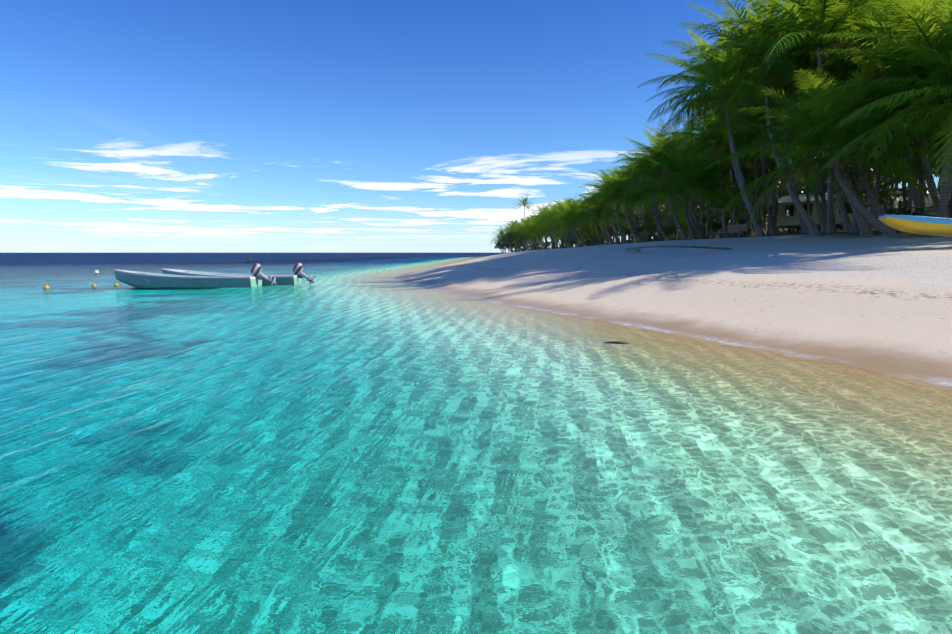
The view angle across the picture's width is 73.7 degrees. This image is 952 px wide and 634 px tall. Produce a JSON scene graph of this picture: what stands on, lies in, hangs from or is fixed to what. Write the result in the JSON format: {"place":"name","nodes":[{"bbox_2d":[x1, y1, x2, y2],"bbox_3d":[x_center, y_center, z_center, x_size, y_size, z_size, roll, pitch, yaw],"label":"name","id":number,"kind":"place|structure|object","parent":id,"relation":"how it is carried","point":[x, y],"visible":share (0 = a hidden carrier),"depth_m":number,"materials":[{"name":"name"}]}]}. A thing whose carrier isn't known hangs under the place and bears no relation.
{"place":"outdoors","nodes":[
{"label":"outdoors","id":0,"kind":"place"},
{"bbox_2d":[0,0,938,252],"label":"sky","id":1,"kind":"structure","parent":0,"point":[127,126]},
{"bbox_2d":[0,253,951,633],"bbox_3d":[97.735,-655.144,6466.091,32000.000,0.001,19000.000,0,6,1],"label":"sea water","id":2,"kind":"structure","parent":0,"point":[356,443],"depth_m":4.87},
{"bbox_2d":[115,263,276,287],"bbox_3d":[-13.625,-1.981,30.821,7.996,1.273,1.814,0,4,3],"label":"boat","id":3,"kind":"object","parent":2,"relation":"on","point":[138,279],"visible":0.9,"depth_m":30.12,"materials":[{"name":"paint"}]},
{"bbox_2d":[162,262,315,284],"bbox_3d":[-12.292,-2.202,33.005,7.999,1.271,1.814,0,7,0],"label":"boat","id":4,"kind":"object","parent":2,"relation":"on","point":[291,279],"visible":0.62,"depth_m":32.80,"materials":[{"name":"paint"}]},
{"bbox_2d":[395,194,951,386],"bbox_3d":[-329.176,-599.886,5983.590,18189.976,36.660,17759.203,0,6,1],"label":"terrain","id":5,"kind":"structure","parent":0,"point":[878,301],"depth_m":16.70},
{"bbox_2d":[490,232,504,253],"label":"palm","id":6,"kind":"object","parent":5,"relation":"on","point":[497,240],"visible":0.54,"depth_m":240.77,"materials":[{"name":"green plant"}]},
{"bbox_2d":[491,227,505,253],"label":"palm","id":7,"kind":"object","parent":5,"relation":"on","point":[502,231],"visible":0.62,"depth_m":227.40,"materials":[{"name":"green plant"}]},
{"bbox_2d":[494,241,512,252],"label":"tree","id":8,"kind":"object","parent":5,"relation":"on","point":[499,246],"visible":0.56,"depth_m":242.27,"materials":[{"name":"green plant"}]},
{"bbox_2d":[498,224,514,248],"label":"palm","id":9,"kind":"object","parent":5,"relation":"on","point":[506,229],"visible":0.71,"depth_m":213.87,"materials":[{"name":"green plant"}]},
{"bbox_2d":[501,231,515,251],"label":"tree","id":10,"kind":"object","parent":5,"relation":"on","point":[506,237],"visible":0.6,"depth_m":207.97,"materials":[{"name":"green plant"}]},
{"bbox_2d":[503,241,522,249],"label":"tree","id":11,"kind":"object","parent":5,"relation":"on","point":[507,245],"visible":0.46,"depth_m":230.73,"materials":[{"name":"green plant"}]},
{"bbox_2d":[507,220,520,251],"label":"palm","id":12,"kind":"object","parent":5,"relation":"on","point":[513,225],"visible":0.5,"depth_m":219.21,"materials":[{"name":"green plant"}]},
{"bbox_2d":[507,218,531,250],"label":"palm","id":13,"kind":"object","parent":5,"relation":"on","point":[524,226],"visible":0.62,"depth_m":168.53,"materials":[{"name":"green plant"}]},
{"bbox_2d":[508,225,535,250],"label":"palm","id":14,"kind":"object","parent":5,"relation":"on","point":[518,236],"visible":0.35,"depth_m":174.65,"materials":[{"name":"green plant"}]},
{"bbox_2d":[511,196,536,250],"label":"palm","id":15,"kind":"object","parent":5,"relation":"on","point":[524,202],"visible":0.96,"depth_m":201.83,"materials":[{"name":"green plant"}]},
{"bbox_2d":[514,219,550,249],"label":"palm","id":16,"kind":"object","parent":5,"relation":"on","point":[531,226],"visible":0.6,"depth_m":157.20,"materials":[{"name":"green plant"}]},
{"bbox_2d":[521,214,548,249],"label":"palm","id":17,"kind":"object","parent":5,"relation":"on","point":[535,222],"visible":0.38,"depth_m":161.72,"materials":[{"name":"green plant"}]},
{"bbox_2d":[526,202,550,247],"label":"palm","id":18,"kind":"object","parent":5,"relation":"on","point":[541,209],"visible":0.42,"depth_m":174.44,"materials":[{"name":"green plant"}]},
{"bbox_2d":[521,221,556,247],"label":"palm","id":19,"kind":"object","parent":5,"relation":"on","point":[538,229],"visible":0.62,"depth_m":156.13,"materials":[{"name":"green plant"}]},
{"bbox_2d":[525,218,562,247],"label":"palm","id":20,"kind":"object","parent":5,"relation":"on","point":[542,227],"visible":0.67,"depth_m":149.06,"materials":[{"name":"green plant"}]},
{"bbox_2d":[532,208,558,244],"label":"palm","id":21,"kind":"object","parent":5,"relation":"on","point":[542,218],"visible":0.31,"depth_m":144.27,"materials":[{"name":"green plant"}]},
{"bbox_2d":[534,206,557,246],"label":"palm","id":22,"kind":"object","parent":5,"relation":"on","point":[548,215],"visible":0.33,"depth_m":138.94,"materials":[{"name":"green plant"}]},
{"bbox_2d":[536,205,580,246],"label":"palm","id":23,"kind":"object","parent":5,"relation":"on","point":[553,206],"visible":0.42,"depth_m":126.33,"materials":[{"name":"green plant"}]},
{"bbox_2d":[539,216,587,247],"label":"palm","id":24,"kind":"object","parent":5,"relation":"on","point":[562,230],"visible":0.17,"depth_m":133.38,"materials":[{"name":"green plant"}]},
{"bbox_2d":[543,196,585,246],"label":"palm","id":25,"kind":"object","parent":5,"relation":"on","point":[567,201],"visible":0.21,"depth_m":121.71,"materials":[{"name":"green plant"}]},
{"bbox_2d":[545,199,594,246],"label":"palm","id":26,"kind":"object","parent":5,"relation":"on","point":[567,212],"visible":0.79,"depth_m":107.98,"materials":[{"name":"green plant"}]},
{"bbox_2d":[552,209,602,246],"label":"palm","id":27,"kind":"object","parent":5,"relation":"on","point":[573,227],"visible":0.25,"depth_m":116.67,"materials":[{"name":"green plant"}]},
{"bbox_2d":[563,200,609,245],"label":"palm","id":28,"kind":"object","parent":5,"relation":"on","point":[578,221],"visible":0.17,"depth_m":111.87,"materials":[{"name":"green plant"}]},
{"bbox_2d":[577,224,605,243],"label":"young palm","id":29,"kind":"object","parent":5,"relation":"on","point":[593,231],"visible":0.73,"depth_m":115.13,"materials":[{"name":"green plant"}]},
{"bbox_2d":[568,200,621,244],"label":"palm","id":30,"kind":"object","parent":5,"relation":"on","point":[595,221],"visible":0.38,"depth_m":103.43,"materials":[{"name":"green plant"}]},
{"bbox_2d":[590,238,602,245],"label":"bush","id":31,"kind":"object","parent":5,"relation":"on","point":[593,240],"visible":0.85,"depth_m":93.75,"materials":[{"name":"green plant"}]},
{"bbox_2d":[563,188,632,244],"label":"palm","id":32,"kind":"object","parent":5,"relation":"on","point":[592,205],"visible":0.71,"depth_m":92.16,"materials":[{"name":"green plant"}]},
{"bbox_2d":[576,190,629,244],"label":"palm","id":33,"kind":"object","parent":5,"relation":"on","point":[608,220],"visible":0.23,"depth_m":100.32,"materials":[{"name":"green plant"}]},
{"bbox_2d":[593,213,623,244],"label":"tree","id":34,"kind":"object","parent":5,"relation":"on","point":[611,230],"visible":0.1,"depth_m":123.62,"materials":[{"name":"green plant"}]},
{"bbox_2d":[574,171,647,243],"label":"palm","id":35,"kind":"object","parent":5,"relation":"on","point":[615,233],"visible":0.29,"depth_m":93.97,"materials":[{"name":"green plant"}]},
{"bbox_2d":[580,163,646,243],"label":"palm","id":36,"kind":"object","parent":5,"relation":"on","point":[618,223],"visible":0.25,"depth_m":80.08,"materials":[{"name":"green plant"}]},
{"bbox_2d":[599,224,627,243],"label":"tree","id":37,"kind":"object","parent":5,"relation":"on","point":[610,232],"visible":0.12,"depth_m":130.94,"materials":[{"name":"green plant"}]},
{"bbox_2d":[583,165,667,242],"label":"palm","id":38,"kind":"object","parent":5,"relation":"on","point":[619,189],"visible":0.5,"depth_m":74.48,"materials":[{"name":"green plant"}]},
{"bbox_2d":[621,228,634,235],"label":"bush","id":39,"kind":"object","parent":5,"relation":"on","point":[626,230],"visible":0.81,"depth_m":77.97,"materials":[{"name":"green plant"}]},
{"bbox_2d":[620,209,641,239],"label":"tree","id":40,"kind":"object","parent":5,"relation":"on","point":[622,228],"visible":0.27,"depth_m":109.01,"materials":[{"name":"green plant"}]},
{"bbox_2d":[601,167,661,240],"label":"palm","id":41,"kind":"object","parent":5,"relation":"on","point":[633,213],"visible":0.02,"depth_m":92.60,"materials":[{"name":"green plant"}]},
{"bbox_2d":[536,235,731,250],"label":"fallen palm fronds","id":42,"kind":"object","parent":5,"relation":"on","point":[639,249],"visible":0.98,"depth_m":32.41,"materials":[{"name":"brown plant"}]},
{"bbox_2d":[632,223,645,232],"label":"bush","id":43,"kind":"object","parent":5,"relation":"on","point":[639,228],"visible":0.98,"depth_m":68.89,"materials":[{"name":"green plant"}]},
{"bbox_2d":[602,158,676,240],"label":"palm","id":44,"kind":"object","parent":5,"relation":"on","point":[643,220],"visible":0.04,"depth_m":83.91,"materials":[{"name":"green plant"}]},
{"bbox_2d":[623,215,664,233],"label":"tree","id":45,"kind":"object","parent":5,"relation":"on","point":[631,222],"visible":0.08,"depth_m":98.93,"materials":[{"name":"green plant"}]},
{"bbox_2d":[636,230,662,241],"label":"bush","id":46,"kind":"object","parent":5,"relation":"on","point":[654,238],"visible":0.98,"depth_m":67.69,"materials":[{"name":"green plant"}]},
{"bbox_2d":[606,148,699,240],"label":"palm","id":47,"kind":"object","parent":5,"relation":"on","point":[626,195],"visible":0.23,"depth_m":65.13,"materials":[{"name":"green plant"}]},
{"bbox_2d":[611,149,696,236],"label":"palm","id":48,"kind":"object","parent":5,"relation":"on","point":[626,180],"visible":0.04,"depth_m":71.51,"materials":[{"name":"green plant"}]},
{"bbox_2d":[632,205,679,240],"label":"tree","id":49,"kind":"object","parent":5,"relation":"on","point":[648,219],"visible":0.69,"depth_m":93.24,"materials":[{"name":"green plant"}]},
{"bbox_2d":[633,195,680,237],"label":"tree","id":50,"kind":"object","parent":5,"relation":"on","point":[662,204],"visible":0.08,"depth_m":103.25,"materials":[{"name":"green plant"}]},
{"bbox_2d":[609,118,715,239],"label":"palm","id":51,"kind":"object","parent":5,"relation":"on","point":[653,171],"visible":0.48,"depth_m":56.58,"materials":[{"name":"green plant"}]},
{"bbox_2d":[659,224,676,235],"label":"bush","id":52,"kind":"object","parent":5,"relation":"on","point":[670,229],"visible":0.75,"depth_m":70.92,"materials":[{"name":"green plant"}]},
{"bbox_2d":[626,119,733,238],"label":"palm","id":53,"kind":"object","parent":5,"relation":"on","point":[688,222],"visible":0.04,"depth_m":63.07,"materials":[{"name":"green plant"}]},
{"bbox_2d":[663,219,700,239],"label":"young palm","id":54,"kind":"object","parent":5,"relation":"on","point":[685,230],"visible":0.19,"depth_m":85.38,"materials":[{"name":"green plant"}]},
{"bbox_2d":[656,203,715,238],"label":"young palm","id":55,"kind":"object","parent":5,"relation":"on","point":[677,229],"visible":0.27,"depth_m":70.50,"materials":[{"name":"green plant"}]},
{"bbox_2d":[640,143,743,237],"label":"palm","id":56,"kind":"object","parent":5,"relation":"on","point":[695,219],"visible":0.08,"depth_m":59.03,"materials":[{"name":"green plant"}]},
{"bbox_2d":[623,138,764,238],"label":"palm","id":57,"kind":"object","parent":5,"relation":"on","point":[690,174],"visible":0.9,"depth_m":46.60,"materials":[{"name":"green plant"}]},
{"bbox_2d":[656,129,734,235],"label":"palm","id":58,"kind":"object","parent":5,"relation":"on","point":[701,212],"visible":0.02,"depth_m":65.16,"materials":[{"name":"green plant"}]},
{"bbox_2d":[672,187,728,230],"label":"tree","id":59,"kind":"object","parent":5,"relation":"on","point":[700,196],"visible":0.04,"depth_m":80.43,"materials":[{"name":"green plant"}]},
{"bbox_2d":[679,198,729,238],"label":"tree","id":60,"kind":"object","parent":5,"relation":"on","point":[703,214],"visible":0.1,"depth_m":86.13,"materials":[{"name":"green plant"}]},
{"bbox_2d":[693,223,718,234],"bbox_3d":[22.354,-8.566,61.657,2.263,1.396,2.792,0,6,1],"label":"bush","id":61,"kind":"object","parent":5,"relation":"on","point":[703,226],"visible":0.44,"depth_m":61.37,"materials":[{"name":"green plant"}]},
{"bbox_2d":[705,220,721,229],"bbox_3d":[21.367,-8.221,57.012,1.733,0.899,1.615,0,6,1],"label":"bush","id":62,"kind":"object","parent":5,"relation":"on","point":[715,226],"visible":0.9,"depth_m":56.63,"materials":[{"name":"green plant"}]},
{"bbox_2d":[653,100,778,237],"bbox_3d":[19.218,-11.639,50.916,9.704,11.190,9.328,-2,6,-16],"label":"palm","id":63,"kind":"object","parent":5,"relation":"on","point":[713,138],"visible":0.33,"depth_m":50.23,"materials":[{"name":"green plant"}]},
{"bbox_2d":[636,9,796,236],"bbox_3d":[15.179,-10.925,38.333,10.308,12.909,10.137,2,6,23],"label":"palm","id":64,"kind":"object","parent":5,"relation":"on","point":[692,103],"visible":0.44,"depth_m":37.66,"materials":[{"name":"green plant"}]},
{"bbox_2d":[706,206,737,238],"bbox_3d":[18.544,-6.986,48.669,0.620,2.820,3.420,-2,6,-19],"label":"timber frame","id":65,"kind":"object","parent":5,"relation":"on","point":[707,222],"visible":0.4,"depth_m":48.61,"materials":[{"name":"brown wood"}]},
{"bbox_2d":[647,28,797,235],"bbox_3d":[16.847,-12.111,43.323,10.890,13.880,10.338,0,6,1],"label":"palm","id":66,"kind":"object","parent":5,"relation":"on","point":[696,114],"visible":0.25,"depth_m":43.17,"materials":[{"name":"green plant"}]},
{"bbox_2d":[675,117,779,215],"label":"palm","id":67,"kind":"object","parent":5,"relation":"on","point":[724,154],"visible":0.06,"depth_m":54.97,"materials":[{"name":"green plant"}]},
{"bbox_2d":[698,179,759,224],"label":"tree","id":68,"kind":"object","parent":5,"relation":"on","point":[728,196],"depth_m":76.08,"materials":[{"name":"green plant"}]},
{"bbox_2d":[681,192,778,229],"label":"tree","id":69,"kind":"object","parent":5,"relation":"on","point":[718,212],"visible":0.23,"depth_m":66.63,"materials":[{"name":"green plant"}]},
{"bbox_2d":[719,223,748,238],"bbox_3d":[16.732,-5.552,41.267,0.690,1.000,2.320,-1,6,-10],"label":"bench","id":70,"kind":"object","parent":5,"relation":"on","point":[738,229],"visible":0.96,"depth_m":41.19,"materials":[{"name":"grey wood"}]},
{"bbox_2d":[693,171,780,236],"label":"young palm","id":71,"kind":"object","parent":5,"relation":"on","point":[732,195],"visible":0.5,"depth_m":47.42,"materials":[{"name":"green plant"}]},
{"bbox_2d":[686,84,792,234],"bbox_3d":[20.784,-11.932,45.352,10.521,12.810,10.263,0,6,1],"label":"palm","id":72,"kind":"object","parent":5,"relation":"on","point":[773,230],"visible":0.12,"depth_m":46.02,"materials":[{"name":"green plant"}]},
{"bbox_2d":[728,214,759,227],"bbox_3d":[21.231,-7.643,50.220,2.110,1.468,3.023,0,6,1],"label":"bush","id":73,"kind":"object","parent":5,"relation":"on","point":[744,219],"visible":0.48,"depth_m":49.77,"materials":[{"name":"green plant"}]},
{"bbox_2d":[701,144,794,235],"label":"palm","id":74,"kind":"object","parent":5,"relation":"on","point":[749,233],"depth_m":60.97,"materials":[{"name":"green plant"}]},
{"bbox_2d":[716,159,785,225],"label":"tree","id":75,"kind":"object","parent":5,"relation":"on","point":[759,175],"visible":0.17,"depth_m":60.87,"materials":[{"name":"green plant"}]},
{"bbox_2d":[701,42,808,233],"bbox_3d":[19.788,-11.936,41.096,11.002,13.687,11.384,0,6,1],"label":"palm","id":76,"kind":"object","parent":5,"relation":"on","point":[804,228],"depth_m":41.13,"materials":[{"name":"green plant"}]},
{"bbox_2d":[700,110,817,224],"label":"palm","id":77,"kind":"object","parent":5,"relation":"on","point":[756,170],"visible":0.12,"depth_m":52.51,"materials":[{"name":"green plant"}]},
{"bbox_2d":[752,195,789,221],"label":"tree","id":78,"kind":"object","parent":5,"relation":"on","point":[765,216],"visible":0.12,"depth_m":73.11,"materials":[{"name":"green plant"}]},
{"bbox_2d":[656,0,894,235],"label":"palm","id":79,"kind":"object","parent":5,"relation":"on","point":[813,229],"visible":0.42,"depth_m":32.33,"materials":[{"name":"green plant"}]},
{"bbox_2d":[748,176,805,234],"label":"tree","id":80,"kind":"object","parent":5,"relation":"on","point":[779,189],"visible":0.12,"depth_m":77.44,"materials":[{"name":"green plant"}]},
{"bbox_2d":[740,149,815,234],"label":"tree","id":81,"kind":"object","parent":5,"relation":"on","point":[771,167],"visible":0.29,"depth_m":55.52,"materials":[{"name":"green plant"}]},
{"bbox_2d":[765,128,826,223],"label":"palm","id":82,"kind":"object","parent":5,"relation":"on","point":[824,204],"depth_m":48.84,"materials":[{"name":"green plant"}]},
{"bbox_2d":[759,166,842,196],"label":"tree","id":83,"kind":"object","parent":5,"relation":"on","point":[799,190],"visible":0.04,"depth_m":75.90,"materials":[{"name":"green plant"}]},
{"bbox_2d":[776,141,826,233],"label":"palm","id":84,"kind":"object","parent":5,"relation":"on","point":[777,195],"visible":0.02,"depth_m":63.84,"materials":[{"name":"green plant"}]},
{"bbox_2d":[752,128,851,215],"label":"palm","id":85,"kind":"object","parent":5,"relation":"on","point":[808,205],"visible":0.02,"depth_m":56.95,"materials":[{"name":"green plant"}]},
{"bbox_2d":[742,83,867,231],"bbox_3d":[23.151,-11.488,44.615,10.338,11.697,9.986,0,6,1],"label":"palm","id":86,"kind":"object","parent":5,"relation":"on","point":[823,225],"visible":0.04,"depth_m":44.30,"materials":[{"name":"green plant"}]},
{"bbox_2d":[690,0,924,236],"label":"palm","id":87,"kind":"object","parent":5,"relation":"on","point":[825,17],"visible":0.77,"depth_m":27.58,"materials":[{"name":"green plant"}]},
{"bbox_2d":[723,0,894,233],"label":"palm","id":88,"kind":"object","parent":5,"relation":"on","point":[831,227],"visible":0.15,"depth_m":33.39,"materials":[{"name":"green plant"}]},
{"bbox_2d":[801,152,827,192],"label":"tree","id":89,"kind":"object","parent":5,"relation":"on","point":[823,173],"visible":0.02,"depth_m":71.93,"materials":[{"name":"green plant"}]},
{"bbox_2d":[736,30,904,231],"bbox_3d":[20.343,-10.782,36.481,9.763,12.386,10.212,0,6,1],"label":"palm","id":90,"kind":"object","parent":5,"relation":"on","point":[845,220],"visible":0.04,"depth_m":37.09,"materials":[{"name":"green plant"}]},
{"bbox_2d":[700,38,951,237],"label":"palm","id":91,"kind":"object","parent":5,"relation":"on","point":[807,119],"visible":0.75,"depth_m":26.07,"materials":[{"name":"green plant"}]},
{"bbox_2d":[797,127,879,228],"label":"palm","id":92,"kind":"object","parent":5,"relation":"on","point":[876,191],"depth_m":44.39,"materials":[{"name":"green plant"}]},
{"bbox_2d":[775,99,905,186],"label":"palm","id":93,"kind":"object","parent":5,"relation":"on","point":[855,146],"depth_m":39.26,"materials":[{"name":"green plant"}]},
{"bbox_2d":[770,0,911,232],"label":"palm","id":94,"kind":"object","parent":5,"relation":"on","point":[854,227],"visible":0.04,"depth_m":34.59,"materials":[{"name":"green plant"}]},
{"bbox_2d":[745,4,945,230],"bbox_3d":[18.347,-8.848,30.362,9.833,10.224,9.903,4,7,34],"label":"palm","id":95,"kind":"object","parent":5,"relation":"on","point":[878,207],"visible":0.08,"depth_m":30.03,"materials":[{"name":"green plant"}]},
{"bbox_2d":[770,188,920,232],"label":"house","id":96,"kind":"structure","parent":5,"relation":"on","point":[790,221],"depth_m":65.03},
{"bbox_2d":[801,1,925,215],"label":"palm","id":97,"kind":"object","parent":5,"relation":"on","point":[917,201],"depth_m":30.86,"materials":[{"name":"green plant"}]},
{"bbox_2d":[781,0,951,217],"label":"palm","id":98,"kind":"object","parent":5,"relation":"on","point":[929,32],"visible":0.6,"depth_m":23.12,"materials":[{"name":"green plant"}]},
{"bbox_2d":[814,147,928,211],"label":"tree","id":99,"kind":"object","parent":5,"relation":"on","point":[883,193],"visible":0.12,"depth_m":47.00,"materials":[{"name":"green plant"}]},
{"bbox_2d":[844,139,900,223],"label":"tree","id":100,"kind":"object","parent":5,"relation":"on","point":[868,175],"depth_m":52.79,"materials":[{"name":"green plant"}]},
{"bbox_2d":[802,0,951,217],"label":"palm","id":101,"kind":"object","parent":5,"relation":"on","point":[931,185],"visible":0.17,"depth_m":27.09,"materials":[{"name":"green plant"}]},
{"bbox_2d":[811,0,951,191],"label":"palm","id":102,"kind":"object","parent":5,"relation":"on","point":[939,110],"visible":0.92,"depth_m":21.31,"materials":[{"name":"green plant"}]},
{"bbox_2d":[867,127,905,214],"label":"palm","id":103,"kind":"object","parent":5,"relation":"on","point":[893,204],"depth_m":50.88,"materials":[{"name":"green plant"}]},
{"bbox_2d":[823,0,951,165],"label":"palm","id":104,"kind":"object","parent":5,"relation":"on","point":[934,76],"visible":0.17,"depth_m":23.45,"materials":[{"name":"green plant"}]},
{"bbox_2d":[901,126,907,209],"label":"palm","id":105,"kind":"object","parent":5,"relation":"on","point":[905,199],"depth_m":45.73,"materials":[{"name":"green plant"}]},
{"bbox_2d":[879,206,934,231],"bbox_3d":[21.398,-4.889,32.130,2.310,1.332,3.502,0,6,1],"label":"bush","id":106,"kind":"object","parent":5,"relation":"on","point":[904,211],"visible":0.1,"depth_m":31.27,"materials":[{"name":"green plant"}]},
{"bbox_2d":[871,131,951,213],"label":"tree","id":107,"kind":"object","parent":5,"relation":"on","point":[910,202],"visible":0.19,"depth_m":37.55,"materials":[{"name":"green plant"}]},
{"bbox_2d":[878,214,951,236],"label":"yellow boat","id":108,"kind":"object","parent":5,"relation":"on","point":[928,225],"visible":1,"depth_m":18.64,"materials":[{"name":"paint"}]},
{"bbox_2d":[917,133,951,214],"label":"tree","id":109,"kind":"object","parent":5,"relation":"on","point":[950,203],"depth_m":62.36,"materials":[{"name":"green plant"}]},
{"bbox_2d":[919,166,950,209],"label":"tree","id":110,"kind":"object","parent":5,"relation":"on","point":[922,200],"depth_m":70.83,"materials":[{"name":"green plant"}]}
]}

